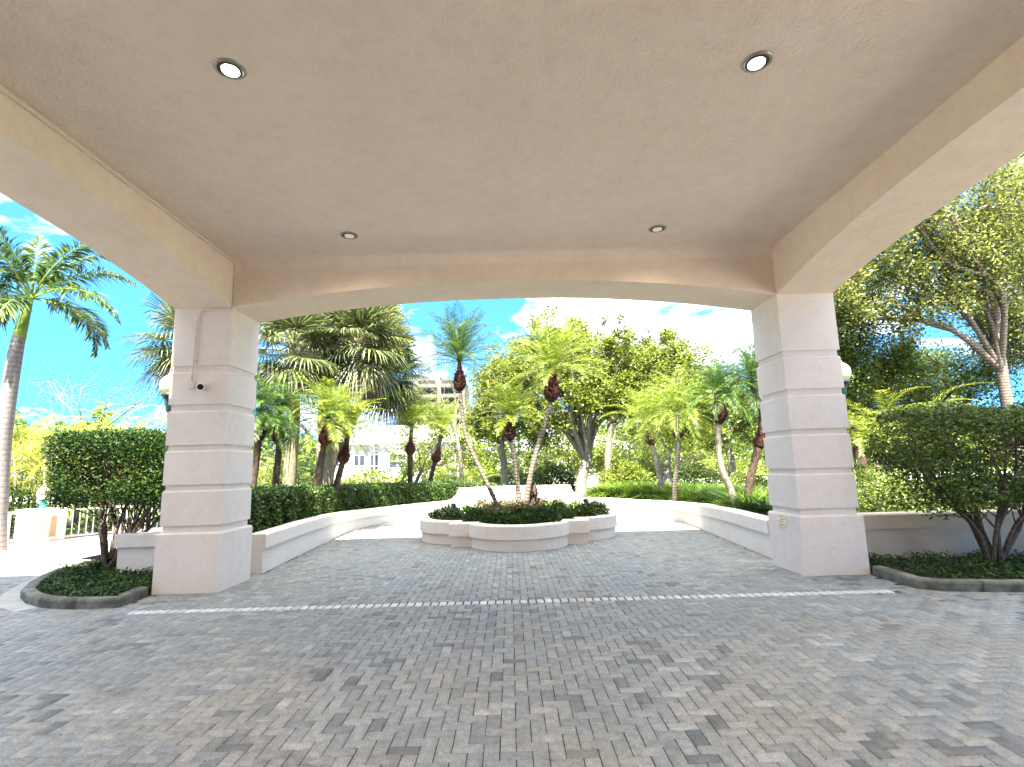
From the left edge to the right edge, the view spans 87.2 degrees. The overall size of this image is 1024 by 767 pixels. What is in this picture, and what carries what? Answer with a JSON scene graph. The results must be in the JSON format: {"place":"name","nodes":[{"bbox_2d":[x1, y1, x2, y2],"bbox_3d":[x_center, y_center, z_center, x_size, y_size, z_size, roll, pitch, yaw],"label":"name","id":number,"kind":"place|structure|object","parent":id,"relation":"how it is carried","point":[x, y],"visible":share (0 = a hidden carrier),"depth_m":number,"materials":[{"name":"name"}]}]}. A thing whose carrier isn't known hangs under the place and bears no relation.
{"place":"outdoors","nodes":[
{"label":"outdoors","id":0,"kind":"place"},
{"bbox_2d":[0,528,162,558],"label":"sidewalk","id":1,"kind":"structure","parent":0,"point":[16,550],"depth_m":13.35,"materials":[{"name":"concrete"}]},
{"bbox_2d":[14,507,68,543],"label":"wall","id":2,"kind":"structure","parent":1,"relation":"on","point":[34,525],"depth_m":14.12,"materials":[{"name":"paint"}]},
{"bbox_2d":[0,226,138,550],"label":"royal palm","id":3,"kind":"object","parent":1,"relation":"on","point":[10,304],"visible":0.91,"depth_m":13.24,"materials":[{"name":"plant"}]},
{"bbox_2d":[64,503,162,538],"bbox_3d":[-10.812,4.049,16.251,0.056,0.810,4.293,-9,-12,41],"label":"railing","id":4,"kind":"object","parent":1,"relation":"on","point":[119,532],"visible":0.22,"depth_m":15.07,"materials":[{"name":"metal"}]},
{"bbox_2d":[275,312,372,483],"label":"cabbage palm","id":5,"kind":"object","parent":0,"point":[318,445],"visible":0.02,"depth_m":20.71,"materials":[{"name":"green plant"}]},
{"bbox_2d":[9,470,1007,502],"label":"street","id":6,"kind":"structure","parent":0,"point":[591,483],"depth_m":49.96,"materials":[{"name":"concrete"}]},
{"bbox_2d":[588,420,675,478],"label":"shade tree","id":7,"kind":"object","parent":6,"relation":"on","point":[624,450],"visible":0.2,"depth_m":41.10,"materials":[{"name":"green plant"}]},
{"bbox_2d":[662,435,738,476],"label":"shade tree","id":8,"kind":"object","parent":6,"relation":"on","point":[692,450],"visible":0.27,"depth_m":43.17,"materials":[{"name":"green plant"}]},
{"bbox_2d":[722,429,765,472],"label":"shade tree","id":9,"kind":"object","parent":6,"relation":"on","point":[746,453],"visible":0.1,"depth_m":41.58,"materials":[{"name":"green plant"}]},
{"bbox_2d":[10,459,1011,518],"bbox_3d":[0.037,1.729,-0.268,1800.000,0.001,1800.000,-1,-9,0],"label":"ground","id":10,"kind":"structure","parent":0,"point":[454,484],"depth_m":57.99,"materials":[{"name":"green plant"}]},
{"bbox_2d":[257,461,312,485],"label":"bush","id":11,"kind":"object","parent":10,"relation":"on","point":[306,482],"visible":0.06,"depth_m":26.37,"materials":[{"name":"green plant"}]},
{"bbox_2d":[333,465,400,487],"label":"bush","id":12,"kind":"object","parent":10,"relation":"on","point":[355,479],"visible":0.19,"depth_m":29.21,"materials":[{"name":"green plant"}]},
{"bbox_2d":[334,424,480,482],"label":"white house","id":13,"kind":"structure","parent":10,"relation":"on","point":[354,463],"depth_m":59.26,"materials":[{"name":"paint"}]},
{"bbox_2d":[370,425,475,482],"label":"sparse tree","id":14,"kind":"object","parent":10,"relation":"on","point":[420,472],"visible":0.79,"depth_m":23.73,"materials":[{"name":"green plant"}]},
{"bbox_2d":[397,376,468,429],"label":"building","id":15,"kind":"structure","parent":10,"relation":"on","point":[448,392],"depth_m":154.02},
{"bbox_2d":[379,395,500,482],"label":"shade tree","id":16,"kind":"object","parent":10,"relation":"on","point":[428,464],"visible":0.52,"depth_m":35.22,"materials":[{"name":"green plant"}]},
{"bbox_2d":[413,324,486,480],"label":"bare tree","id":17,"kind":"object","parent":10,"relation":"on","point":[457,443],"visible":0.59,"depth_m":25.05,"materials":[{"name":"grey plant"}]},
{"bbox_2d":[479,466,539,486],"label":"bush","id":18,"kind":"object","parent":10,"relation":"on","point":[496,479],"visible":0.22,"depth_m":29.21,"materials":[{"name":"green plant"}]},
{"bbox_2d":[10,377,1010,492],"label":"distant trees","id":19,"kind":"object","parent":10,"relation":"on","point":[309,461],"visible":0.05,"depth_m":87.45,"materials":[{"name":"green plant"}]},
{"bbox_2d":[460,334,564,485],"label":"shade tree","id":20,"kind":"object","parent":10,"relation":"on","point":[487,431],"visible":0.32,"depth_m":27.52,"materials":[{"name":"green plant"}]},
{"bbox_2d":[463,417,574,485],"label":"shade tree","id":21,"kind":"object","parent":10,"relation":"on","point":[523,459],"visible":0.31,"depth_m":37.24,"materials":[{"name":"green plant"}]},
{"bbox_2d":[523,460,576,492],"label":"bush","id":22,"kind":"object","parent":10,"relation":"on","point":[562,473],"visible":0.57,"depth_m":30.16,"materials":[{"name":"green plant"}]},
{"bbox_2d":[482,301,644,495],"bbox_3d":[2.657,0.748,25.881,8.137,9.805,4.345,-1,-9,0],"label":"shade tree","id":23,"kind":"object","parent":10,"relation":"on","point":[586,398],"visible":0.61,"depth_m":25.41,"materials":[{"name":"green plant"}]},
{"bbox_2d":[494,434,640,481],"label":"white house","id":24,"kind":"structure","parent":10,"relation":"on","point":[594,477],"depth_m":61.41,"materials":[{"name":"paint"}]},
{"bbox_2d":[527,410,621,488],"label":"shade tree","id":25,"kind":"object","parent":10,"relation":"on","point":[599,457],"visible":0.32,"depth_m":39.02,"materials":[{"name":"green plant"}]},
{"bbox_2d":[573,326,690,473],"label":"shade tree","id":26,"kind":"object","parent":10,"relation":"on","point":[608,449],"visible":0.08,"depth_m":30.94,"materials":[{"name":"green plant"}]},
{"bbox_2d":[605,450,671,483],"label":"bush","id":27,"kind":"object","parent":10,"relation":"on","point":[611,462],"visible":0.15,"depth_m":28.44,"materials":[{"name":"green plant"}]},
{"bbox_2d":[607,327,751,484],"bbox_3d":[7.767,1.259,25.110,6.524,8.241,4.589,-5,-10,22],"label":"shade tree","id":28,"kind":"object","parent":10,"relation":"on","point":[662,360],"visible":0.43,"depth_m":24.78,"materials":[{"name":"green plant"}]},
{"bbox_2d":[650,461,723,487],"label":"bush","id":29,"kind":"object","parent":10,"relation":"on","point":[713,476],"visible":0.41,"depth_m":29.15,"materials":[{"name":"green plant"}]},
{"bbox_2d":[681,454,768,482],"bbox_3d":[13.588,5.381,32.596,7.017,2.386,4.993,-1,-9,0],"label":"bush","id":30,"kind":"object","parent":10,"relation":"on","point":[742,469],"visible":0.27,"depth_m":32.23,"materials":[{"name":"green plant"}]},
{"bbox_2d":[690,349,761,483],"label":"shade tree","id":31,"kind":"object","parent":10,"relation":"on","point":[742,429],"visible":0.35,"depth_m":26.37,"materials":[{"name":"plant"}]},
{"bbox_2d":[0,512,1023,766],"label":"driveway","id":32,"kind":"structure","parent":0,"point":[962,652],"depth_m":4.70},
{"bbox_2d":[0,575,40,611],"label":"pavement","id":33,"kind":"structure","parent":32,"relation":"on","point":[11,600],"depth_m":7.71,"materials":[{"name":"concrete"}]},
{"bbox_2d":[250,485,771,573],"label":"garden wall","id":34,"kind":"structure","parent":32,"relation":"on","point":[273,547],"depth_m":13.64,"materials":[{"name":"paint"}]},
{"bbox_2d":[127,589,894,613],"bbox_3d":[-0.002,2.822,6.950,9.853,0.012,0.159,-1,-9,0],"label":"driveway band","id":35,"kind":"object","parent":32,"relation":"on","point":[505,601],"visible":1,"depth_m":6.93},
{"bbox_2d":[0,0,1023,594],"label":"portico","id":36,"kind":"structure","parent":32,"relation":"on","point":[438,150],"depth_m":6.00,"materials":[{"name":"paint"}]},
{"bbox_2d":[0,87,235,381],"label":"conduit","id":37,"kind":"object","parent":36,"relation":"attached to","point":[83,150],"visible":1,"depth_m":6.63,"materials":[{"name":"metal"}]},
{"bbox_2d":[159,371,173,415],"bbox_3d":[-5.631,0.221,9.007,0.540,0.880,0.350,-1,-9,0],"label":"wall lantern","id":38,"kind":"object","parent":36,"relation":"attached to","point":[164,385],"depth_m":8.90,"materials":[{"name":"white glass"}]},
{"bbox_2d":[213,58,246,79],"bbox_3d":[-2.420,-2.694,4.611,0.260,0.022,0.260,-1,-9,0],"label":"ceiling light","id":39,"kind":"object","parent":36,"relation":"attached to","point":[229,70],"visible":1,"depth_m":4.59,"materials":[{"name":"white metal"}]},
{"bbox_2d":[741,50,772,72],"bbox_3d":[2.138,-2.803,4.691,0.260,0.022,0.260,-1,-9,0],"label":"ceiling light","id":40,"kind":"object","parent":36,"relation":"attached to","point":[757,63],"visible":1,"depth_m":4.68,"materials":[{"name":"silver metal"}]},
{"bbox_2d":[841,361,850,395],"bbox_3d":[5.471,0.005,9.072,0.510,0.880,0.350,-1,-9,0],"label":"wall lantern","id":41,"kind":"object","parent":36,"relation":"attached to","point":[846,369],"depth_m":8.96,"materials":[{"name":"white glass"}]},
{"bbox_2d":[420,512,616,551],"bbox_3d":[0.161,3.556,13.394,4.365,0.530,4.365,5,-11,-37],"label":"planter","id":42,"kind":"object","parent":32,"relation":"on","point":[518,537],"visible":0.61,"depth_m":11.70,"materials":[{"name":"paint"}]},
{"bbox_2d":[438,507,465,519],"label":"planter plant","id":43,"kind":"object","parent":42,"relation":"on","point":[447,515],"visible":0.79,"depth_m":12.78,"materials":[{"name":"green plant"}]},
{"bbox_2d":[401,300,518,506],"bbox_3d":[-1.145,0.640,13.565,2.739,5.512,2.934,6,-11,-39],"label":"date palm","id":44,"kind":"object","parent":42,"relation":"on","point":[459,341],"visible":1,"depth_m":13.55,"materials":[{"name":"plant"}]},
{"bbox_2d":[460,507,486,521],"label":"planter plant","id":45,"kind":"object","parent":42,"relation":"on","point":[476,512],"visible":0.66,"depth_m":12.32,"materials":[{"name":"green plant"}]},
{"bbox_2d":[490,510,518,524],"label":"planter plant","id":46,"kind":"object","parent":42,"relation":"on","point":[506,515],"visible":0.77,"depth_m":11.62,"materials":[{"name":"green plant"}]},
{"bbox_2d":[472,376,551,503],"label":"date palm","id":47,"kind":"object","parent":42,"relation":"on","point":[510,408],"visible":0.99,"depth_m":13.88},
{"bbox_2d":[508,510,540,524],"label":"planter plant","id":48,"kind":"object","parent":42,"relation":"on","point":[530,519],"visible":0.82,"depth_m":11.49,"materials":[{"name":"green plant"}]},
{"bbox_2d":[533,505,562,522],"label":"planter plant","id":49,"kind":"object","parent":42,"relation":"on","point":[544,513],"visible":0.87,"depth_m":11.70,"materials":[{"name":"green plant"}]},
{"bbox_2d":[489,310,613,504],"bbox_3d":[1.203,0.784,13.909,3.016,5.214,3.255,-10,-12,44],"label":"date palm","id":50,"kind":"object","parent":42,"relation":"on","point":[551,390],"visible":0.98,"depth_m":13.77,"materials":[{"name":"plant"}]},
{"bbox_2d":[573,501,599,516],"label":"planter plant","id":51,"kind":"object","parent":42,"relation":"on","point":[590,510],"visible":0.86,"depth_m":12.77,"materials":[{"name":"green plant"}]},
{"bbox_2d":[0,155,1023,476],"label":"sky","id":52,"kind":"structure","parent":0,"point":[707,324],"materials":[{"name":"blue"}]},
{"bbox_2d":[7,517,1023,766],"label":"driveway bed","id":53,"kind":"object","parent":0,"point":[11,537],"visible":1,"depth_m":4.50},
{"bbox_2d":[8,483,74,538],"bbox_3d":[-16.596,4.006,16.735,5.594,1.793,2.487,-1,-9,0],"label":"hedge","id":54,"kind":"object","parent":53,"relation":"on","point":[20,497],"visible":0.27,"depth_m":16.74,"materials":[{"name":"green plant"}]},
{"bbox_2d":[9,414,77,511],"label":"areca palm","id":55,"kind":"object","parent":53,"relation":"on","point":[18,469],"visible":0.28,"depth_m":19.51,"materials":[{"name":"green plant"}]},
{"bbox_2d":[9,403,147,536],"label":"areca palm","id":56,"kind":"object","parent":53,"relation":"on","point":[20,452],"visible":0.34,"depth_m":17.60,"materials":[{"name":"green plant"}]},
{"bbox_2d":[20,559,147,608],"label":"curb","id":57,"kind":"structure","parent":53,"relation":"on","point":[30,594],"depth_m":7.30,"materials":[{"name":"concrete"}]},
{"bbox_2d":[19,349,159,524],"bbox_3d":[-16.872,2.046,21.167,5.746,6.773,4.106,-7,-10,30],"label":"bare tree","id":58,"kind":"object","parent":53,"relation":"on","point":[114,420],"visible":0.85,"depth_m":21.06,"materials":[{"name":"grey plant"}]},
{"bbox_2d":[17,404,167,526],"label":"areca palm","id":59,"kind":"object","parent":53,"relation":"on","point":[162,422],"visible":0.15,"depth_m":20.42,"materials":[{"name":"green plant"}]},
{"bbox_2d":[36,561,151,596],"bbox_3d":[-6.617,4.261,15.324,3.421,0.105,16.370,-1,-9,0],"label":"planting bed","id":60,"kind":"object","parent":53,"relation":"on","point":[149,590],"visible":0.02,"depth_m":8.11,"materials":[{"name":"plant"}]},
{"bbox_2d":[39,559,152,596],"bbox_3d":[-6.918,3.266,9.660,2.182,0.268,5.555,4,-11,-34],"label":"ground cover","id":61,"kind":"object","parent":60,"relation":"on","point":[95,581],"visible":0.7,"depth_m":8.28,"materials":[{"name":"green plant"}]},
{"bbox_2d":[39,426,168,572],"bbox_3d":[-6.830,2.089,9.736,2.982,2.696,1.623,-1,-9,0],"label":"clipped shrub","id":62,"kind":"object","parent":60,"relation":"on","point":[96,449],"visible":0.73,"depth_m":9.38,"materials":[{"name":"green plant"}]},
{"bbox_2d":[65,502,160,534],"bbox_3d":[-12.267,4.094,17.725,4.378,1.688,2.679,-1,-9,0],"label":"bush","id":63,"kind":"object","parent":53,"relation":"on","point":[90,518],"visible":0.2,"depth_m":17.09,"materials":[{"name":"green plant"}]},
{"bbox_2d":[113,532,161,573],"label":"garden wall","id":64,"kind":"structure","parent":53,"relation":"on","point":[136,550],"depth_m":9.23,"materials":[{"name":"paint"}]},
{"bbox_2d":[111,291,174,411],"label":"cabbage palm","id":65,"kind":"object","parent":53,"relation":"on","point":[164,367],"visible":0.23,"depth_m":13.79,"materials":[{"name":"green plant"}]},
{"bbox_2d":[257,440,322,485],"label":"areca palm","id":66,"kind":"object","parent":53,"relation":"on","point":[264,475],"visible":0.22,"depth_m":19.62,"materials":[{"name":"green plant"}]},
{"bbox_2d":[846,318,1023,493],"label":"shade tree","id":67,"kind":"object","parent":53,"relation":"on","point":[963,375],"visible":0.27,"depth_m":19.66,"materials":[{"name":"green plant"}]},
{"bbox_2d":[857,508,1023,557],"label":"garden wall","id":68,"kind":"structure","parent":53,"relation":"on","point":[896,533],"depth_m":8.78,"materials":[{"name":"beige paint"}]},
{"bbox_2d":[869,555,1023,578],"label":"planting bed","id":69,"kind":"object","parent":53,"relation":"on","point":[932,575],"depth_m":7.82,"materials":[{"name":"plant"}]},
{"bbox_2d":[861,397,1023,566],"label":"clipped shrub","id":70,"kind":"object","parent":69,"relation":"on","point":[963,418],"visible":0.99,"depth_m":7.97,"materials":[{"name":"green plant"}]},
{"bbox_2d":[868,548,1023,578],"bbox_3d":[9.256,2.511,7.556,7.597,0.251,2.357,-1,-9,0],"label":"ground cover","id":71,"kind":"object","parent":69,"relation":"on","point":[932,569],"visible":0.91,"depth_m":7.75,"materials":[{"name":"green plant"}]},
{"bbox_2d":[872,566,1023,591],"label":"curb","id":72,"kind":"structure","parent":53,"relation":"on","point":[955,585],"depth_m":6.89,"materials":[{"name":"concrete"}]},
{"bbox_2d":[941,159,1023,390],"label":"shade tree","id":73,"kind":"object","parent":53,"relation":"on","point":[1016,315],"visible":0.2,"depth_m":18.57,"materials":[{"name":"green plant"}]},
{"bbox_2d":[76,495,1014,559],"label":"garden soil","id":74,"kind":"structure","parent":0,"point":[96,557],"depth_m":9.59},
{"bbox_2d":[249,370,314,486],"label":"date palm","id":75,"kind":"object","parent":74,"relation":"on","point":[258,438],"visible":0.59,"depth_m":13.82,"materials":[{"name":"green plant"}]},
{"bbox_2d":[253,370,333,487],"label":"date palm","id":76,"kind":"object","parent":74,"relation":"on","point":[276,437],"visible":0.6,"depth_m":14.31,"materials":[{"name":"green plant"}]},
{"bbox_2d":[254,312,356,486],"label":"cabbage palm","id":77,"kind":"object","parent":74,"relation":"on","point":[298,326],"visible":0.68,"depth_m":16.75,"materials":[{"name":"green plant"}]},
{"bbox_2d":[282,376,380,486],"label":"date palm","id":78,"kind":"object","parent":74,"relation":"on","point":[325,438],"visible":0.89,"depth_m":14.78,"materials":[{"name":"green plant"}]},
{"bbox_2d":[306,385,390,507],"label":"date palm","id":79,"kind":"object","parent":74,"relation":"on","point":[344,456],"visible":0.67,"depth_m":15.77,"materials":[{"name":"green plant"}]},
{"bbox_2d":[296,304,418,485],"bbox_3d":[-5.308,0.407,18.237,4.432,8.128,4.398,-1,-9,0],"label":"cabbage palm","id":80,"kind":"object","parent":74,"relation":"on","point":[356,368],"visible":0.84,"depth_m":17.84,"materials":[{"name":"green plant"}]},
{"bbox_2d":[247,480,479,532],"bbox_3d":[-4.545,3.528,16.443,3.396,1.348,14.043,-4,-9,15],"label":"hedge","id":81,"kind":"object","parent":74,"relation":"on","point":[272,506],"visible":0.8,"depth_m":15.04,"materials":[{"name":"green plant"}]},
{"bbox_2d":[312,304,425,484],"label":"cabbage palm","id":82,"kind":"object","parent":74,"relation":"on","point":[400,329],"visible":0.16,"depth_m":21.25,"materials":[{"name":"green plant"}]},
{"bbox_2d":[335,331,439,469],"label":"cabbage palm","id":83,"kind":"object","parent":74,"relation":"on","point":[393,401],"visible":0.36,"depth_m":21.71,"materials":[{"name":"green plant"}]},
{"bbox_2d":[370,384,456,481],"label":"date palm","id":84,"kind":"object","parent":74,"relation":"on","point":[411,419],"visible":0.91,"depth_m":21.25,"materials":[{"name":"green plant"}]},
{"bbox_2d":[402,395,476,481],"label":"date palm","id":85,"kind":"object","parent":74,"relation":"on","point":[436,456],"visible":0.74,"depth_m":22.70,"materials":[{"name":"green plant"}]},
{"bbox_2d":[424,459,502,486],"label":"areca palm","id":86,"kind":"object","parent":74,"relation":"on","point":[473,472],"visible":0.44,"depth_m":25.01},
{"bbox_2d":[581,482,619,497],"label":"grass clump","id":87,"kind":"object","parent":74,"relation":"on","point":[594,493],"visible":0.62,"depth_m":21.09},
{"bbox_2d":[593,481,635,498],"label":"grass clump","id":88,"kind":"object","parent":74,"relation":"on","point":[617,494],"visible":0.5,"depth_m":20.50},
{"bbox_2d":[593,457,657,488],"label":"bush","id":89,"kind":"object","parent":74,"relation":"on","point":[635,470],"visible":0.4,"depth_m":23.39,"materials":[{"name":"green plant"}]},
{"bbox_2d":[616,482,656,498],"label":"grass clump","id":90,"kind":"object","parent":74,"relation":"on","point":[631,492],"visible":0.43,"depth_m":19.78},
{"bbox_2d":[624,482,665,499],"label":"grass clump","id":91,"kind":"object","parent":74,"relation":"on","point":[646,493],"visible":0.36,"depth_m":19.07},
{"bbox_2d":[598,375,694,490],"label":"date palm","id":92,"kind":"object","parent":74,"relation":"on","point":[651,438],"visible":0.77,"depth_m":18.78,"materials":[{"name":"green plant"}]},
{"bbox_2d":[641,482,686,503],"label":"grass clump","id":93,"kind":"object","parent":74,"relation":"on","point":[658,492],"visible":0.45,"depth_m":18.20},
{"bbox_2d":[621,362,730,500],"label":"date palm","id":94,"kind":"object","parent":74,"relation":"on","point":[677,430],"visible":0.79,"depth_m":16.90,"materials":[{"name":"plant"}]},
{"bbox_2d":[662,483,713,501],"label":"grass clump","id":95,"kind":"object","parent":74,"relation":"on","point":[683,491],"visible":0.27,"depth_m":16.80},
{"bbox_2d":[682,483,725,502],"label":"grass clump","id":96,"kind":"object","parent":74,"relation":"on","point":[696,497],"visible":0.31,"depth_m":16.00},
{"bbox_2d":[667,348,759,506],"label":"date palm","id":97,"kind":"object","parent":74,"relation":"on","point":[719,413],"visible":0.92,"depth_m":13.92,"materials":[{"name":"green plant"}]},
{"bbox_2d":[693,484,742,512],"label":"grass clump","id":98,"kind":"object","parent":74,"relation":"on","point":[717,497],"visible":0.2,"depth_m":14.73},
{"bbox_2d":[691,485,768,507],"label":"grass clump","id":99,"kind":"object","parent":74,"relation":"on","point":[746,497],"visible":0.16,"depth_m":13.76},
{"bbox_2d":[705,337,765,498],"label":"date palm","id":100,"kind":"object","parent":74,"relation":"on","point":[751,363],"visible":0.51,"depth_m":13.88,"materials":[{"name":"green plant"}]},
{"bbox_2d":[712,487,768,509],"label":"grass clump","id":101,"kind":"object","parent":74,"relation":"on","point":[737,505],"visible":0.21,"depth_m":12.86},
{"bbox_2d":[719,471,767,488],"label":"bush","id":102,"kind":"object","parent":74,"relation":"on","point":[738,476],"visible":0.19,"depth_m":19.27,"materials":[{"name":"green plant"}]},
{"bbox_2d":[725,494,769,513],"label":"grass clump","id":103,"kind":"object","parent":74,"relation":"on","point":[751,508],"visible":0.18,"depth_m":12.00,"materials":[{"name":"green plant"}]},
{"bbox_2d":[748,256,944,485],"bbox_3d":[10.568,-0.261,17.066,5.796,8.631,4.377,-1,-9,0],"label":"shade tree","id":104,"kind":"object","parent":74,"relation":"on","point":[872,372],"visible":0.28,"depth_m":16.76,"materials":[{"name":"green plant"}]},
{"bbox_2d":[851,460,928,511],"bbox_3d":[8.194,2.493,12.348,2.534,1.507,2.133,3,-10,-29],"label":"bush","id":105,"kind":"object","parent":74,"relation":"on","point":[858,476],"visible":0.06,"depth_m":12.12,"materials":[{"name":"green plant"}]},
{"bbox_2d":[856,470,966,512],"bbox_3d":[7.352,2.318,10.467,3.771,1.329,1.680,-1,-9,0],"label":"hedge","id":106,"kind":"object","parent":74,"relation":"on","point":[863,493],"visible":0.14,"depth_m":10.31,"materials":[{"name":"green plant"}]},
{"bbox_2d":[833,153,1023,473],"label":"gumbo tree","id":107,"kind":"object","parent":74,"relation":"on","point":[971,238],"visible":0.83,"depth_m":15.41,"materials":[{"name":"green plant"}]},
{"bbox_2d":[846,382,1013,511],"bbox_3d":[9.416,1.760,13.272,4.684,3.142,4.560,-9,-11,39],"label":"areca palm","id":108,"kind":"object","parent":74,"relation":"on","point":[861,427],"visible":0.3,"depth_m":12.83,"materials":[{"name":"green plant"}]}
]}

